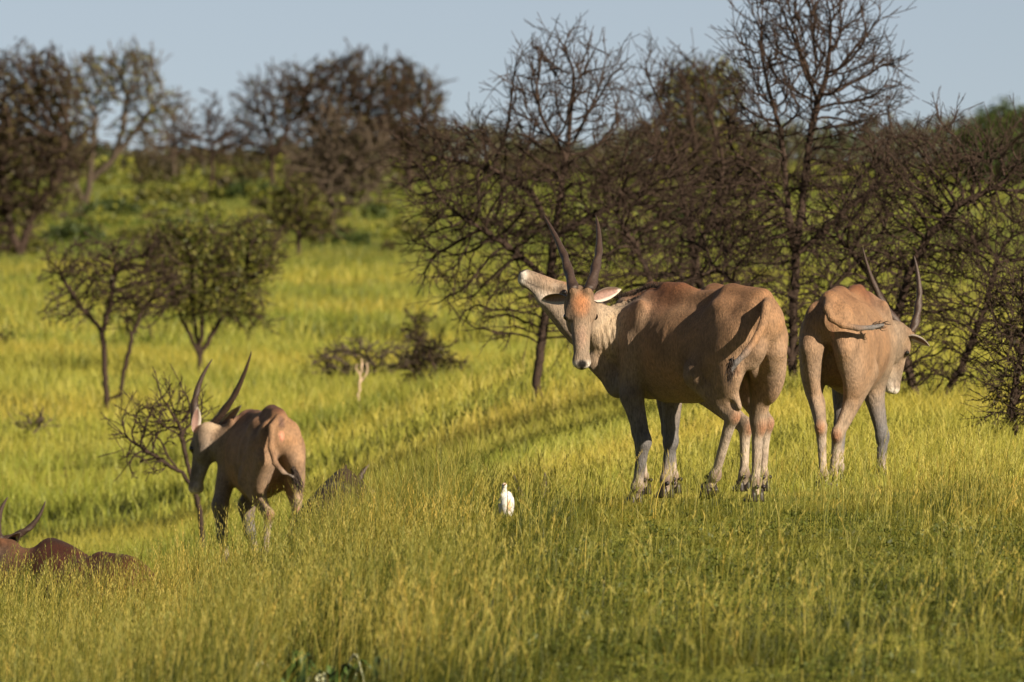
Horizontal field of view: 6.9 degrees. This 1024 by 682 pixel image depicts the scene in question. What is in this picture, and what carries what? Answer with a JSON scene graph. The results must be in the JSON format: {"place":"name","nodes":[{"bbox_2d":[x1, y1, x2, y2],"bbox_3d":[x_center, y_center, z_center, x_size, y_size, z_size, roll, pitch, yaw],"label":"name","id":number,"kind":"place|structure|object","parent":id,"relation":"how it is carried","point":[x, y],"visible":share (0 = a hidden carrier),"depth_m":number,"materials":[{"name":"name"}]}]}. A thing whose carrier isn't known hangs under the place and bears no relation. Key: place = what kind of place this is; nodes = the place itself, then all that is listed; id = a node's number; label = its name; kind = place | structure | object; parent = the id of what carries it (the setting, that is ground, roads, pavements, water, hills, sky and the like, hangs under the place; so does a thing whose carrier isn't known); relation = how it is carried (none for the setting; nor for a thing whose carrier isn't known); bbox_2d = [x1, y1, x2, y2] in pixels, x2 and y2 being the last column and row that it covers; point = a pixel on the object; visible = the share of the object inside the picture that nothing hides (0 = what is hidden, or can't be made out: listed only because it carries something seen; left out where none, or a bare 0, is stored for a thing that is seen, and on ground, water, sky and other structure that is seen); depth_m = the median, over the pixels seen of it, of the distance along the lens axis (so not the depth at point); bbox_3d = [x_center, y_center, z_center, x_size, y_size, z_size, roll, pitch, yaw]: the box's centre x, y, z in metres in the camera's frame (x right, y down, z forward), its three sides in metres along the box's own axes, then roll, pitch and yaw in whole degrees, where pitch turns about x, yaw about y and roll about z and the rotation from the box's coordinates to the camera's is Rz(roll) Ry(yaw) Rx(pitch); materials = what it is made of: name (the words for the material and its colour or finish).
{"place":"outdoors","nodes":[
{"label":"outdoors","id":0,"kind":"place"},
{"bbox_2d":[0,418,1023,681],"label":"tall grass","id":1,"kind":"structure","parent":0,"point":[416,536],"depth_m":45.58,"materials":[{"name":"green plant"}]},
{"bbox_2d":[0,160,1023,681],"bbox_3d":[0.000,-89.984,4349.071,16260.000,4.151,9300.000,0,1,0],"label":"ground","id":2,"kind":"structure","parent":0,"point":[626,538],"depth_m":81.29,"materials":[{"name":"green plant"}]},
{"bbox_2d":[0,325,13,346],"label":"shrub","id":3,"kind":"object","parent":2,"relation":"on","point":[2,332],"visible":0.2,"depth_m":170.03,"materials":[{"name":"green plant"}]},
{"bbox_2d":[0,234,56,255],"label":"bush","id":4,"kind":"object","parent":2,"relation":"on","point":[36,245],"visible":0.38,"depth_m":288.48,"materials":[{"name":"green plant"}]},
{"bbox_2d":[7,404,61,437],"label":"shrub","id":5,"kind":"object","parent":2,"relation":"on","point":[40,418],"visible":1,"depth_m":125.04,"materials":[{"name":"brown plant"}]},
{"bbox_2d":[0,37,107,257],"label":"bushveld tree","id":6,"kind":"object","parent":2,"relation":"on","point":[61,155],"visible":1,"depth_m":284.54,"materials":[{"name":"brown plant"}]},
{"bbox_2d":[39,212,106,242],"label":"bush","id":7,"kind":"object","parent":2,"relation":"on","point":[69,229],"visible":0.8,"depth_m":313.35,"materials":[{"name":"green plant"}]},
{"bbox_2d":[0,497,153,615],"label":"eland","id":8,"kind":"object","parent":2,"relation":"on","point":[7,542],"visible":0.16,"depth_m":65.61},
{"bbox_2d":[72,196,141,215],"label":"bush","id":9,"kind":"object","parent":2,"relation":"on","point":[107,205],"visible":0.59,"depth_m":375.45,"materials":[{"name":"green plant"}]},
{"bbox_2d":[35,228,193,408],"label":"acacia tree","id":10,"kind":"object","parent":2,"relation":"on","point":[118,268],"visible":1,"depth_m":133.96,"materials":[{"name":"brown plant"}]},
{"bbox_2d":[51,35,196,203],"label":"bushveld tree","id":11,"kind":"object","parent":2,"relation":"on","point":[153,109],"visible":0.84,"depth_m":389.75,"materials":[{"name":"brown plant"}]},
{"bbox_2d":[116,223,155,242],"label":"bush","id":12,"kind":"object","parent":2,"relation":"on","point":[130,231],"visible":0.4,"depth_m":313.56,"materials":[{"name":"green plant"}]},
{"bbox_2d":[97,364,220,554],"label":"thorn sapling","id":13,"kind":"object","parent":2,"relation":"on","point":[180,435],"visible":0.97,"depth_m":86.03,"materials":[{"name":"brown plant"}]},
{"bbox_2d":[129,180,190,206],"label":"bush","id":14,"kind":"object","parent":2,"relation":"on","point":[159,193],"visible":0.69,"depth_m":399.66,"materials":[{"name":"green plant"}]},
{"bbox_2d":[131,100,203,185],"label":"bushveld tree","id":15,"kind":"object","parent":2,"relation":"on","point":[173,125],"visible":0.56,"depth_m":519.72,"materials":[{"name":"brown plant"}]},
{"bbox_2d":[158,214,209,229],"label":"bush","id":16,"kind":"object","parent":2,"relation":"on","point":[176,224],"visible":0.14,"depth_m":327.92,"materials":[{"name":"green plant"}]},
{"bbox_2d":[156,150,233,172],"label":"bush","id":17,"kind":"object","parent":2,"relation":"on","point":[208,156],"visible":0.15,"depth_m":626.63,"materials":[{"name":"green plant"}]},
{"bbox_2d":[156,89,250,190],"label":"bushveld tree","id":18,"kind":"object","parent":2,"relation":"on","point":[211,133],"visible":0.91,"depth_m":459.74,"materials":[{"name":"brown plant"}]},
{"bbox_2d":[123,206,289,372],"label":"acacia tree","id":19,"kind":"object","parent":2,"relation":"on","point":[227,253],"visible":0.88,"depth_m":149.84,"materials":[{"name":"green plant"}]},
{"bbox_2d":[176,163,237,189],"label":"bush","id":20,"kind":"object","parent":2,"relation":"on","point":[205,174],"visible":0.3,"depth_m":489.43,"materials":[{"name":"green plant"}]},
{"bbox_2d":[188,351,305,566],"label":"eland","id":21,"kind":"object","parent":2,"relation":"on","point":[259,454],"visible":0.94,"depth_m":76.41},
{"bbox_2d":[222,165,275,183],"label":"bush","id":22,"kind":"object","parent":2,"relation":"on","point":[253,174],"visible":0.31,"depth_m":519.40,"materials":[{"name":"green plant"}]},
{"bbox_2d":[220,175,281,199],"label":"bush","id":23,"kind":"object","parent":2,"relation":"on","point":[238,187],"visible":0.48,"depth_m":429.68,"materials":[{"name":"green plant"}]},
{"bbox_2d":[225,57,315,187],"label":"bushveld tree","id":24,"kind":"object","parent":2,"relation":"on","point":[274,151],"visible":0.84,"depth_m":439.67,"materials":[{"name":"brown plant"}]},
{"bbox_2d":[249,166,344,254],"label":"green tree","id":25,"kind":"object","parent":2,"relation":"on","point":[304,196],"visible":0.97,"depth_m":289.81,"materials":[{"name":"green plant"}]},
{"bbox_2d":[286,360,316,377],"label":"shrub","id":26,"kind":"object","parent":2,"relation":"on","point":[307,366],"visible":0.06,"depth_m":145.99,"materials":[{"name":"green plant"}]},
{"bbox_2d":[250,650,395,681],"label":"broadleaf plant","id":27,"kind":"object","parent":2,"relation":"on","point":[301,675],"visible":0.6,"depth_m":40.12,"materials":[{"name":"green plant"}]},
{"bbox_2d":[287,464,373,545],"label":"shrub","id":28,"kind":"object","parent":2,"relation":"on","point":[347,477],"visible":0.15,"depth_m":70.31,"materials":[{"name":"plant"}]},
{"bbox_2d":[277,97,404,228],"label":"bushveld tree","id":29,"kind":"object","parent":2,"relation":"on","point":[330,174],"visible":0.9,"depth_m":329.75,"materials":[{"name":"brown plant"}]},
{"bbox_2d":[269,37,420,197],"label":"bushveld tree","id":30,"kind":"object","parent":2,"relation":"on","point":[366,100],"visible":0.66,"depth_m":429.47,"materials":[{"name":"brown plant"}]},
{"bbox_2d":[318,229,375,246],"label":"bush","id":31,"kind":"object","parent":2,"relation":"on","point":[358,237],"visible":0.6,"depth_m":301.03,"materials":[{"name":"green plant"}]},
{"bbox_2d":[355,359,367,404],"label":"dead sapling","id":32,"kind":"object","parent":2,"relation":"on","point":[359,382],"visible":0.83,"depth_m":120.03,"materials":[{"name":"brown wood"}]},
{"bbox_2d":[308,328,421,383],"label":"shrub","id":33,"kind":"object","parent":2,"relation":"on","point":[353,352],"visible":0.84,"depth_m":141.92,"materials":[{"name":"brown plant"}]},
{"bbox_2d":[358,200,391,219],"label":"bush","id":34,"kind":"object","parent":2,"relation":"on","point":[379,209],"visible":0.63,"depth_m":351.75,"materials":[{"name":"green plant"}]},
{"bbox_2d":[383,211,428,238],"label":"bush","id":35,"kind":"object","parent":2,"relation":"on","point":[397,224],"visible":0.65,"depth_m":313.38,"materials":[{"name":"green plant"}]},
{"bbox_2d":[356,50,457,194],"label":"bushveld tree","id":36,"kind":"object","parent":2,"relation":"on","point":[427,92],"visible":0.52,"depth_m":449.55,"materials":[{"name":"brown plant"}]},
{"bbox_2d":[395,304,445,357],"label":"sapling","id":37,"kind":"object","parent":2,"relation":"on","point":[415,331],"visible":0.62,"depth_m":150.00,"materials":[{"name":"green plant"}]},
{"bbox_2d":[391,332,473,385],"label":"shrub","id":38,"kind":"object","parent":2,"relation":"on","point":[432,356],"visible":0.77,"depth_m":127.95,"materials":[{"name":"brown plant"}]},
{"bbox_2d":[498,483,513,516],"bbox_3d":[-0.037,1.088,55.846,0.105,0.327,0.221,0,1,0],"label":"egret","id":39,"kind":"object","parent":2,"relation":"on","point":[503,501],"visible":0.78,"depth_m":55.78,"materials":[{"name":"white"}]},
{"bbox_2d":[2,108,1019,171],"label":"woodland","id":40,"kind":"object","parent":2,"relation":"on","point":[103,149],"visible":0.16,"depth_m":733.21,"materials":[{"name":"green plant"}]},
{"bbox_2d":[0,144,1023,251],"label":"scrub","id":41,"kind":"object","parent":2,"relation":"on","point":[143,164],"visible":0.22,"depth_m":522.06,"materials":[{"name":"green plant"}]},
{"bbox_2d":[513,472,546,499],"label":"grass","id":42,"kind":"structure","parent":2,"relation":"on","point":[543,484],"depth_m":67.45,"materials":[{"name":"green plant"}]},
{"bbox_2d":[365,10,718,398],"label":"thorn tree","id":43,"kind":"object","parent":2,"relation":"on","point":[561,196],"visible":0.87,"depth_m":95.86,"materials":[{"name":"brown plant"}]},
{"bbox_2d":[518,269,774,494],"bbox_3d":[1.057,0.284,58.605,2.023,1.544,0.792,1,2,38],"label":"eland","id":44,"kind":"object","parent":2,"relation":"on","point":[539,286],"visible":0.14,"depth_m":58.69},
{"bbox_2d":[542,215,787,502],"bbox_3d":[1.003,0.139,57.114,0.887,1.949,2.261,-1,2,-37],"label":"eland","id":45,"kind":"object","parent":2,"relation":"on","point":[672,347],"visible":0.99,"depth_m":56.98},
{"bbox_2d":[652,208,683,222],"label":"bush","id":46,"kind":"object","parent":2,"relation":"on","point":[670,215],"visible":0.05,"depth_m":343.75,"materials":[{"name":"green plant"}]},
{"bbox_2d":[576,27,794,295],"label":"thorn tree","id":47,"kind":"object","parent":2,"relation":"on","point":[689,118],"visible":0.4,"depth_m":107.89,"materials":[{"name":"brown plant"}]},
{"bbox_2d":[624,40,773,286],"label":"green tree","id":48,"kind":"object","parent":2,"relation":"on","point":[718,116],"visible":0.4,"depth_m":169.74,"materials":[{"name":"green plant"}]},
{"bbox_2d":[636,0,938,381],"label":"thorn tree","id":49,"kind":"object","parent":2,"relation":"on","point":[797,249],"visible":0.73,"depth_m":87.88,"materials":[{"name":"brown plant"}]},
{"bbox_2d":[799,248,929,488],"bbox_3d":[2.565,0.209,62.190,0.741,1.768,2.103,0,1,14],"label":"eland","id":50,"kind":"object","parent":2,"relation":"on","point":[855,345],"visible":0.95,"depth_m":61.52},
{"bbox_2d":[776,87,1023,398],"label":"thorn tree","id":51,"kind":"object","parent":2,"relation":"on","point":[943,220],"visible":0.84,"depth_m":81.89,"materials":[{"name":"brown plant"}]},
{"bbox_2d":[939,93,1023,186],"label":"green tree","id":52,"kind":"object","parent":2,"relation":"on","point":[1004,109],"visible":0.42,"depth_m":479.17,"materials":[{"name":"green plant"}]},
{"bbox_2d":[954,243,1023,436],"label":"thorn bush","id":53,"kind":"object","parent":2,"relation":"on","point":[1013,396],"visible":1,"depth_m":69.99,"materials":[{"name":"brown plant"}]},
{"bbox_2d":[0,0,1023,160],"label":"sky","id":54,"kind":"structure","parent":0,"point":[975,48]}
]}

